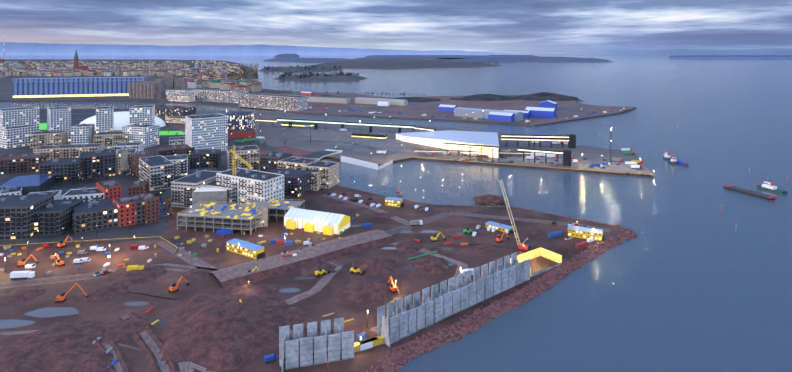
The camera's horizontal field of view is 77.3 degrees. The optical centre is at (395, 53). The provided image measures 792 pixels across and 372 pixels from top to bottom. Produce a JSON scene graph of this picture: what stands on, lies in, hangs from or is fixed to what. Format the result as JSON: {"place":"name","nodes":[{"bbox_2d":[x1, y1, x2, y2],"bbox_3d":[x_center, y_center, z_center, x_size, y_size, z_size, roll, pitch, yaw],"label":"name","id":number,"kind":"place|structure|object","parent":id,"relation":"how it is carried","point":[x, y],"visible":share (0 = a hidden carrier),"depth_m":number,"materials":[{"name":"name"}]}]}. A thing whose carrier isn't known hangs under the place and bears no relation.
{"place":"outdoors","nodes":[
{"label":"outdoors","id":0,"kind":"place"},
{"bbox_2d":[0,109,261,249],"bbox_3d":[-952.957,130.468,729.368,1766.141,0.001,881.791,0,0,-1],"label":"city ground","id":1,"kind":"structure","parent":0,"point":[144,230],"depth_m":478.69,"materials":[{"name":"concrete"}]},
{"bbox_2d":[0,107,38,127],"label":"apartment building","id":2,"kind":"structure","parent":1,"relation":"on","point":[19,117],"depth_m":707.99,"materials":[{"name":"white concrete"}]},
{"bbox_2d":[0,125,38,148],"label":"apartment building","id":3,"kind":"structure","parent":1,"relation":"on","point":[12,137],"depth_m":689.98,"materials":[{"name":"white concrete"}]},
{"bbox_2d":[0,152,46,174],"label":"building","id":4,"kind":"structure","parent":1,"relation":"on","point":[20,163],"depth_m":541.93,"materials":[{"name":"brown brick"}]},
{"bbox_2d":[0,194,53,239],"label":"dark building","id":5,"kind":"structure","parent":1,"relation":"on","point":[17,212],"depth_m":347.55,"materials":[{"name":"grey concrete"}]},
{"bbox_2d":[0,174,54,194],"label":"building","id":6,"kind":"structure","parent":1,"relation":"on","point":[27,184],"depth_m":467.43,"materials":[{"name":"blue"}]},
{"bbox_2d":[29,131,65,147],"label":"building","id":7,"kind":"structure","parent":1,"relation":"on","point":[40,138],"depth_m":690.58,"materials":[{"name":"beige concrete"}]},
{"bbox_2d":[33,199,82,234],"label":"dark building","id":8,"kind":"structure","parent":1,"relation":"on","point":[55,218],"depth_m":357.57,"materials":[{"name":"grey concrete"}]},
{"bbox_2d":[47,106,70,143],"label":"apartment building","id":9,"kind":"structure","parent":1,"relation":"on","point":[58,118],"depth_m":715.35,"materials":[{"name":"white concrete"}]},
{"bbox_2d":[38,158,83,182],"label":"dark building","id":10,"kind":"structure","parent":1,"relation":"on","point":[63,170],"depth_m":499.88,"materials":[{"name":"black concrete"}]},
{"bbox_2d":[33,143,103,160],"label":"building","id":11,"kind":"structure","parent":1,"relation":"on","point":[64,151],"depth_m":601.93,"materials":[{"name":"beige concrete"}]},
{"bbox_2d":[71,124,94,143],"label":"apartment building","id":12,"kind":"structure","parent":1,"relation":"on","point":[82,133],"depth_m":701.18,"materials":[{"name":"white concrete"}]},
{"bbox_2d":[62,187,103,201],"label":"apartment building","id":13,"kind":"structure","parent":1,"relation":"on","point":[85,194],"depth_m":399.25,"materials":[{"name":"white concrete"}]},
{"bbox_2d":[72,198,117,233],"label":"dark building","id":14,"kind":"structure","parent":1,"relation":"on","point":[88,216],"depth_m":368.45,"materials":[{"name":"grey concrete"}]},
{"bbox_2d":[79,150,115,178],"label":"dark building","id":15,"kind":"structure","parent":1,"relation":"on","point":[98,163],"depth_m":521.63,"materials":[{"name":"black concrete"}]},
{"bbox_2d":[96,106,113,132],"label":"apartment building","id":16,"kind":"structure","parent":1,"relation":"on","point":[104,118],"depth_m":718.17,"materials":[{"name":"white concrete"}]},
{"bbox_2d":[96,180,120,198],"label":"building","id":17,"kind":"structure","parent":1,"relation":"on","point":[110,189],"depth_m":406.80,"materials":[{"name":"red brick"}]},
{"bbox_2d":[93,131,124,148],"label":"building","id":18,"kind":"structure","parent":1,"relation":"on","point":[110,140],"depth_m":680.33,"materials":[{"name":"beige concrete"}]},
{"bbox_2d":[116,149,127,174],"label":"building","id":19,"kind":"structure","parent":1,"relation":"on","point":[121,159],"depth_m":539.60,"materials":[{"name":"beige concrete"}]},
{"bbox_2d":[80,111,164,130],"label":"dome","id":20,"kind":"structure","parent":1,"relation":"on","point":[121,119],"depth_m":854.09,"materials":[{"name":"white fabric"}]},
{"bbox_2d":[113,196,135,226],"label":"building","id":21,"kind":"structure","parent":1,"relation":"on","point":[126,205],"depth_m":376.01,"materials":[{"name":"red brick"}]},
{"bbox_2d":[128,195,145,224],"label":"dark building","id":22,"kind":"structure","parent":1,"relation":"on","point":[140,210],"depth_m":380.25,"materials":[{"name":"grey concrete"}]},
{"bbox_2d":[128,181,148,195],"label":"building","id":23,"kind":"structure","parent":1,"relation":"on","point":[137,187],"depth_m":447.50,"materials":[{"name":"brown brick"}]},
{"bbox_2d":[122,124,158,147],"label":"apartment building","id":24,"kind":"structure","parent":1,"relation":"on","point":[148,135],"depth_m":692.95,"materials":[{"name":"white concrete"}]},
{"bbox_2d":[128,151,152,178],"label":"building","id":25,"kind":"structure","parent":1,"relation":"on","point":[133,162],"depth_m":525.87,"materials":[{"name":"brown concrete"}]},
{"bbox_2d":[129,105,154,124],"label":"apartment building","id":26,"kind":"structure","parent":1,"relation":"on","point":[141,114],"depth_m":714.49,"materials":[{"name":"white concrete"}]},
{"bbox_2d":[136,192,159,223],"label":"building","id":27,"kind":"structure","parent":1,"relation":"on","point":[152,208],"depth_m":382.57,"materials":[{"name":"brown brick"}]},
{"bbox_2d":[137,155,173,190],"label":"grey building","id":28,"kind":"structure","parent":1,"relation":"on","point":[154,171],"depth_m":479.44,"materials":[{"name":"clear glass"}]},
{"bbox_2d":[156,144,193,155],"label":"building","id":29,"kind":"structure","parent":1,"relation":"on","point":[187,149],"depth_m":634.19,"materials":[{"name":"brown brick"}]},
{"bbox_2d":[155,105,195,116],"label":"dark building","id":30,"kind":"structure","parent":1,"relation":"on","point":[166,111],"depth_m":1016.23,"materials":[{"name":"black glass"}]},
{"bbox_2d":[163,154,187,175],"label":"apartment building","id":31,"kind":"structure","parent":1,"relation":"on","point":[180,162],"depth_m":529.05,"materials":[{"name":"white concrete"}]},
{"bbox_2d":[171,170,221,207],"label":"grey building","id":32,"kind":"structure","parent":1,"relation":"on","point":[183,188],"depth_m":421.63,"materials":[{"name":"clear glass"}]},
{"bbox_2d":[189,149,220,168],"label":"dark building","id":33,"kind":"structure","parent":1,"relation":"on","point":[200,158],"depth_m":557.37,"materials":[{"name":"black concrete"}]},
{"bbox_2d":[185,113,227,150],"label":"apartment building","id":34,"kind":"structure","parent":1,"relation":"on","point":[206,131],"depth_m":657.38,"materials":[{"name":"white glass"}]},
{"bbox_2d":[225,145,258,170],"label":"building","id":35,"kind":"structure","parent":1,"relation":"on","point":[249,154],"depth_m":543.86,"materials":[{"name":"beige concrete"}]},
{"bbox_2d":[216,167,283,204],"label":"apartment building","id":36,"kind":"structure","parent":1,"relation":"on","point":[249,185],"depth_m":413.89,"materials":[{"name":"white concrete"}]},
{"bbox_2d":[260,152,291,171],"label":"dark building","id":37,"kind":"structure","parent":1,"relation":"on","point":[268,162],"depth_m":529.73,"materials":[{"name":"black concrete"}]},
{"bbox_2d":[270,168,310,196],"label":"dark building","id":38,"kind":"structure","parent":1,"relation":"on","point":[297,183],"depth_m":455.21,"materials":[{"name":"black concrete"}]},
{"bbox_2d":[278,156,319,169],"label":"building","id":39,"kind":"structure","parent":1,"relation":"on","point":[292,162],"depth_m":498.66,"materials":[{"name":"beige concrete"}]},
{"bbox_2d":[295,167,320,190],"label":"building","id":40,"kind":"structure","parent":1,"relation":"on","point":[315,180],"depth_m":471.80,"materials":[{"name":"beige concrete"}]},
{"bbox_2d":[303,161,338,188],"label":"building","id":41,"kind":"structure","parent":1,"relation":"on","point":[329,174],"depth_m":485.24,"materials":[{"name":"beige concrete"}]},
{"bbox_2d":[157,240,217,269],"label":"site road","id":42,"kind":"structure","parent":0,"point":[193,261],"depth_m":316.69,"materials":[{"name":"gravel"}]},
{"bbox_2d":[0,212,449,288],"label":"site road","id":43,"kind":"structure","parent":0,"point":[178,269],"depth_m":292.32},
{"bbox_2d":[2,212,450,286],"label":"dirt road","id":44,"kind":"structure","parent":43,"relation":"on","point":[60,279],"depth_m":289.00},
{"bbox_2d":[0,42,527,54],"bbox_3d":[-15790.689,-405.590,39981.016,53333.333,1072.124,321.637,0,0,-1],"label":"hills","id":45,"kind":"structure","parent":0,"point":[10,48],"depth_m":39950.16,"materials":[{"name":"blue"}]},
{"bbox_2d":[259,66,341,72],"bbox_3d":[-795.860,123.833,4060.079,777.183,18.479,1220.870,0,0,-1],"label":"island terrain","id":46,"kind":"structure","parent":0,"point":[294,70],"depth_m":3727.18,"materials":[{"name":"plant"}]},
{"bbox_2d":[264,58,350,62],"bbox_3d":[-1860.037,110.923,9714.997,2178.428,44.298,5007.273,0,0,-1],"label":"island terrain","id":47,"kind":"structure","parent":0,"point":[309,60],"depth_m":8225.03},
{"bbox_2d":[284,260,342,304],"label":"site road","id":48,"kind":"structure","parent":0,"point":[321,283],"depth_m":276.07,"materials":[{"name":"gravel"}]},
{"bbox_2d":[279,318,353,369],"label":"sheet pile wall","id":49,"kind":"structure","parent":0,"point":[312,348],"depth_m":209.62,"materials":[{"name":"concrete"}]},
{"bbox_2d":[0,59,635,125],"bbox_3d":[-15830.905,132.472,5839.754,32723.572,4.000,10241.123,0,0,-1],"label":"land","id":50,"kind":"structure","parent":0,"point":[6,88],"depth_m":1618.15,"materials":[{"name":"concrete"}]},
{"bbox_2d":[13,77,147,97],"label":"shipyard hall","id":51,"kind":"structure","parent":50,"relation":"on","point":[31,88],"depth_m":1499.04,"materials":[{"name":"blue"}]},
{"bbox_2d":[0,60,262,91],"bbox_3d":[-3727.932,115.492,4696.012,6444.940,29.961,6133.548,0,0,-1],"label":"city buildings","id":52,"kind":"structure","parent":50,"relation":"on","point":[223,81],"depth_m":3097.09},
{"bbox_2d":[129,74,186,98],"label":"grain silos","id":53,"kind":"object","parent":50,"relation":"on","point":[156,88],"visible":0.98,"depth_m":1439.73,"materials":[{"name":"concrete"}]},
{"bbox_2d":[193,89,248,102],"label":"apartment building","id":54,"kind":"structure","parent":50,"relation":"on","point":[219,95],"depth_m":1336.47,"materials":[{"name":"white concrete"}]},
{"bbox_2d":[187,62,258,79],"bbox_3d":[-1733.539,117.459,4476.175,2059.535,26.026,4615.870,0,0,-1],"label":"park trees","id":55,"kind":"object","parent":50,"relation":"on","point":[232,75],"visible":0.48,"depth_m":2899.39,"materials":[{"name":"green plant"}]},
{"bbox_2d":[274,74,367,80],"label":"island terrain","id":56,"kind":"structure","parent":0,"point":[322,77],"depth_m":2488.90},
{"bbox_2d":[264,57,597,78],"bbox_3d":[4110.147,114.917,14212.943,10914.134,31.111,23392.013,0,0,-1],"label":"island trees","id":57,"kind":"object","parent":56,"relation":"on","point":[310,74],"visible":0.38,"depth_m":2781.64,"materials":[{"name":"green plant"}]},
{"bbox_2d":[0,143,652,371],"bbox_3d":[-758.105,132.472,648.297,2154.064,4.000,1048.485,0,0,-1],"label":"land","id":58,"kind":"structure","parent":0,"point":[325,300],"depth_m":309.14,"materials":[{"name":"soil"}]},
{"bbox_2d":[0,319,34,328],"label":"puddle","id":59,"kind":"object","parent":58,"relation":"on","point":[11,323],"visible":1,"depth_m":239.17,"materials":[{"name":"grey"}]},
{"bbox_2d":[0,285,46,302],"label":"spoil heap","id":60,"kind":"object","parent":58,"relation":"on","point":[20,294],"visible":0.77,"depth_m":266.36,"materials":[{"name":"soil"}]},
{"bbox_2d":[25,307,78,317],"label":"puddle","id":61,"kind":"object","parent":58,"relation":"on","point":[51,312],"visible":1,"depth_m":249.36,"materials":[{"name":"grey"}]},
{"bbox_2d":[0,320,107,371],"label":"earth mound","id":62,"kind":"object","parent":58,"relation":"on","point":[55,346],"visible":0.71,"depth_m":217.46,"materials":[{"name":"soil"}]},
{"bbox_2d":[51,348,113,371],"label":"spoil heap","id":63,"kind":"object","parent":58,"relation":"on","point":[95,360],"visible":0.52,"depth_m":205.92,"materials":[{"name":"soil"}]},
{"bbox_2d":[0,236,177,254],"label":"construction fence","id":64,"kind":"object","parent":58,"relation":"on","point":[102,240],"visible":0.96,"depth_m":341.68,"materials":[{"name":"brown"}]},
{"bbox_2d":[72,282,129,302],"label":"spoil heap","id":65,"kind":"object","parent":58,"relation":"on","point":[104,291],"visible":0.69,"depth_m":268.23,"materials":[{"name":"soil"}]},
{"bbox_2d":[94,326,131,371],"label":"dirt track","id":66,"kind":"structure","parent":58,"relation":"on","point":[121,364],"depth_m":212.99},
{"bbox_2d":[99,316,151,343],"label":"spoil heap","id":67,"kind":"object","parent":58,"relation":"on","point":[123,330],"visible":0.56,"depth_m":232.20,"materials":[{"name":"soil"}]},
{"bbox_2d":[102,265,167,284],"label":"earth mound","id":68,"kind":"object","parent":58,"relation":"on","point":[146,274],"visible":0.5,"depth_m":288.45,"materials":[{"name":"soil"}]},
{"bbox_2d":[113,312,180,371],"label":"dirt track","id":69,"kind":"structure","parent":58,"relation":"on","point":[149,342],"depth_m":219.64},
{"bbox_2d":[182,268,214,280],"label":"spoil heap","id":70,"kind":"object","parent":58,"relation":"on","point":[197,274],"visible":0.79,"depth_m":290.88,"materials":[{"name":"soil"}]},
{"bbox_2d":[158,285,285,371],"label":"earth mound","id":71,"kind":"object","parent":58,"relation":"on","point":[219,329],"visible":0.83,"depth_m":229.07,"materials":[{"name":"soil"}]},
{"bbox_2d":[177,201,270,234],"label":"construction frame","id":72,"kind":"object","parent":58,"relation":"on","point":[217,216],"visible":0.98,"depth_m":367.26,"materials":[{"name":"grey concrete"}]},
{"bbox_2d":[192,187,267,227],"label":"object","id":73,"kind":"object","parent":58,"relation":"on","point":[211,195],"visible":0.59,"depth_m":409.55,"materials":[{"name":"grey concrete"}]},
{"bbox_2d":[226,238,264,258],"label":"site cabins","id":74,"kind":"object","parent":58,"relation":"on","point":[245,248],"visible":1,"depth_m":321.05,"materials":[{"name":"yellow"}]},
{"bbox_2d":[242,198,304,221],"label":"construction frame","id":75,"kind":"object","parent":58,"relation":"on","point":[279,209],"visible":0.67,"depth_m":388.69,"materials":[{"name":"grey concrete"}]},
{"bbox_2d":[0,214,588,367],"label":"site materials","id":76,"kind":"object","parent":58,"relation":"on","point":[363,343],"visible":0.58,"depth_m":327.44,"materials":[{"name":"multicoloured"}]},
{"bbox_2d":[284,306,308,324],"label":"spoil heap","id":77,"kind":"object","parent":58,"relation":"on","point":[293,315],"visible":0.44,"depth_m":245.04,"materials":[{"name":"soil"}]},
{"bbox_2d":[209,230,395,287],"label":"site embankment","id":78,"kind":"structure","parent":58,"relation":"on","point":[268,267],"depth_m":309.44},
{"bbox_2d":[284,208,349,234],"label":"tent hall","id":79,"kind":"structure","parent":58,"relation":"on","point":[326,223],"depth_m":366.50,"materials":[{"name":"white"}]},
{"bbox_2d":[300,263,336,276],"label":"earth mound","id":80,"kind":"object","parent":58,"relation":"on","point":[309,270],"visible":0.56,"depth_m":297.27,"materials":[{"name":"soil"}]},
{"bbox_2d":[337,276,387,304],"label":"earth mound","id":81,"kind":"object","parent":58,"relation":"on","point":[367,290],"visible":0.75,"depth_m":268.31,"materials":[{"name":"soil"}]},
{"bbox_2d":[352,255,395,274],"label":"earth mound","id":82,"kind":"object","parent":58,"relation":"on","point":[375,265],"visible":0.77,"depth_m":301.12,"materials":[{"name":"soil"}]},
{"bbox_2d":[377,291,433,344],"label":"sheet pile wall","id":83,"kind":"structure","parent":58,"relation":"on","point":[418,317],"depth_m":229.80,"materials":[{"name":"concrete"}]},
{"bbox_2d":[396,241,422,252],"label":"earth mound","id":84,"kind":"object","parent":58,"relation":"on","point":[406,247],"visible":0.85,"depth_m":330.01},
{"bbox_2d":[412,256,448,274],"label":"earth mound","id":85,"kind":"object","parent":58,"relation":"on","point":[430,265],"visible":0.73,"depth_m":301.30,"materials":[{"name":"soil"}]},
{"bbox_2d":[422,271,484,322],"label":"sheet pile wall","id":86,"kind":"structure","parent":58,"relation":"on","point":[451,301],"depth_m":250.76,"materials":[{"name":"concrete"}]},
{"bbox_2d":[472,194,507,202],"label":"earth mound","id":87,"kind":"object","parent":58,"relation":"on","point":[488,198],"visible":0.98,"depth_m":437.68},
{"bbox_2d":[473,252,529,298],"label":"sheet pile wall","id":88,"kind":"structure","parent":58,"relation":"on","point":[507,275],"depth_m":274.42,"materials":[{"name":"concrete"}]},
{"bbox_2d":[510,242,590,276],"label":"lit formwork pit","id":89,"kind":"object","parent":58,"relation":"on","point":[545,253],"visible":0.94,"depth_m":312.47,"materials":[{"name":"yellow"}]},
{"bbox_2d":[567,225,604,240],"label":"site cabins","id":90,"kind":"object","parent":58,"relation":"on","point":[580,232],"visible":1,"depth_m":349.63,"materials":[{"name":"yellow"}]},
{"bbox_2d":[322,194,411,225],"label":"site road","id":91,"kind":"structure","parent":0,"point":[395,218],"depth_m":416.84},
{"bbox_2d":[0,54,791,371],"bbox_3d":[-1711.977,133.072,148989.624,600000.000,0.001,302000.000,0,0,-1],"label":"water","id":92,"kind":"structure","parent":0,"point":[692,276],"depth_m":464.17,"materials":[{"name":"blue"}]},
{"bbox_2d":[341,155,392,169],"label":"quay wall","id":93,"kind":"structure","parent":92,"relation":"on","point":[349,159],"depth_m":589.58,"materials":[{"name":"white"}]},
{"bbox_2d":[723,185,777,199],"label":"barge","id":94,"kind":"object","parent":92,"relation":"on","point":[750,192],"visible":0.92,"depth_m":466.98,"materials":[{"name":"grey"}]},
{"bbox_2d":[0,0,791,53],"label":"sky","id":95,"kind":"structure","parent":0,"point":[496,26],"materials":[{"name":"blue"}]},
{"bbox_2d":[309,60,500,68],"bbox_3d":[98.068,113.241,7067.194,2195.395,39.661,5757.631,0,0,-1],"label":"island terrain","id":96,"kind":"structure","parent":0,"point":[381,64],"depth_m":5042.16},
{"bbox_2d":[196,110,652,174],"bbox_3d":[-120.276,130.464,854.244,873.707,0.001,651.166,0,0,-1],"label":"harbour ground","id":97,"kind":"structure","parent":0,"point":[589,152],"depth_m":702.62,"materials":[{"name":"concrete"}]},
{"bbox_2d":[226,112,254,129],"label":"building","id":98,"kind":"structure","parent":97,"relation":"on","point":[241,120],"depth_m":796.80,"materials":[{"name":"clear glass"}]},
{"bbox_2d":[259,146,314,156],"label":"harbour gravel plot","id":99,"kind":"object","parent":97,"relation":"on","point":[296,152],"visible":0.5,"depth_m":659.55,"materials":[{"name":"gravel"}]},
{"bbox_2d":[277,117,414,132],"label":"passenger bridge","id":100,"kind":"structure","parent":97,"relation":"on","point":[343,123],"depth_m":834.37,"materials":[{"name":"grey metal"}]},
{"bbox_2d":[395,130,498,157],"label":"ferry terminal","id":101,"kind":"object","parent":97,"relation":"on","point":[434,138],"visible":0.88,"depth_m":693.13,"materials":[{"name":"silver metal"}]},
{"bbox_2d":[442,142,498,159],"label":"gangway","id":102,"kind":"object","parent":97,"relation":"on","point":[481,147],"visible":0.94,"depth_m":619.71,"materials":[{"name":"grey metal"}]},
{"bbox_2d":[501,134,575,147],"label":"gangway","id":103,"kind":"object","parent":97,"relation":"on","point":[572,140],"visible":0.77,"depth_m":687.47,"materials":[{"name":"grey metal"}]},
{"bbox_2d":[518,148,571,165],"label":"gangway","id":104,"kind":"object","parent":97,"relation":"on","point":[567,157],"visible":0.9,"depth_m":581.05,"materials":[{"name":"grey metal"}]},
{"bbox_2d":[280,92,634,124],"bbox_3d":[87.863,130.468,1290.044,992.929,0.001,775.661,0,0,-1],"label":"peninsula","id":105,"kind":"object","parent":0,"point":[570,109],"depth_m":1176.10},
{"bbox_2d":[239,93,307,110],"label":"apartment building","id":106,"kind":"structure","parent":105,"relation":"on","point":[278,102],"depth_m":1162.11,"materials":[{"name":"grey glass"}]},
{"bbox_2d":[297,95,349,103],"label":"warehouse","id":107,"kind":"structure","parent":105,"relation":"on","point":[329,99],"depth_m":1314.49,"materials":[{"name":"beige"}]},
{"bbox_2d":[355,97,407,105],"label":"warehouse","id":108,"kind":"structure","parent":105,"relation":"on","point":[394,102],"depth_m":1265.30,"materials":[{"name":"beige"}]},
{"bbox_2d":[450,94,520,100],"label":"hill","id":109,"kind":"structure","parent":105,"relation":"on","point":[485,97],"depth_m":1387.12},
{"bbox_2d":[454,107,522,121],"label":"warehouse","id":110,"kind":"structure","parent":105,"relation":"on","point":[472,112],"depth_m":1000.88,"materials":[{"name":"metal"}]},
{"bbox_2d":[525,107,556,118],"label":"warehouse","id":111,"kind":"structure","parent":105,"relation":"on","point":[541,112],"depth_m":1001.84,"materials":[{"name":"blue"}]},
{"bbox_2d":[515,92,582,100],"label":"hill","id":112,"kind":"structure","parent":105,"relation":"on","point":[543,96],"depth_m":1391.02,"materials":[{"name":"plant"}]},
{"bbox_2d":[345,55,605,61],"bbox_3d":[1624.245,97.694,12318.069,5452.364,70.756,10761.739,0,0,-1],"label":"island terrain","id":113,"kind":"structure","parent":0,"point":[477,58],"depth_m":8435.38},
{"bbox_2d":[366,229,637,371],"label":"rock embankment","id":114,"kind":"structure","parent":0,"point":[397,358],"depth_m":252.20,"materials":[{"name":"stone"}]},
{"bbox_2d":[449,212,609,231],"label":"site road","id":115,"kind":"structure","parent":0,"point":[514,218],"depth_m":389.22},
{"bbox_2d":[532,58,611,61],"bbox_3d":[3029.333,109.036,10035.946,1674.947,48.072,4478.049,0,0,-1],"label":"island terrain","id":116,"kind":"structure","parent":0,"point":[567,60],"depth_m":8166.00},
{"bbox_2d":[669,55,791,56],"bbox_3d":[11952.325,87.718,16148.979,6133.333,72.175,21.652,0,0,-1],"label":"shore terrain","id":117,"kind":"structure","parent":0,"point":[734,56],"depth_m":16141.15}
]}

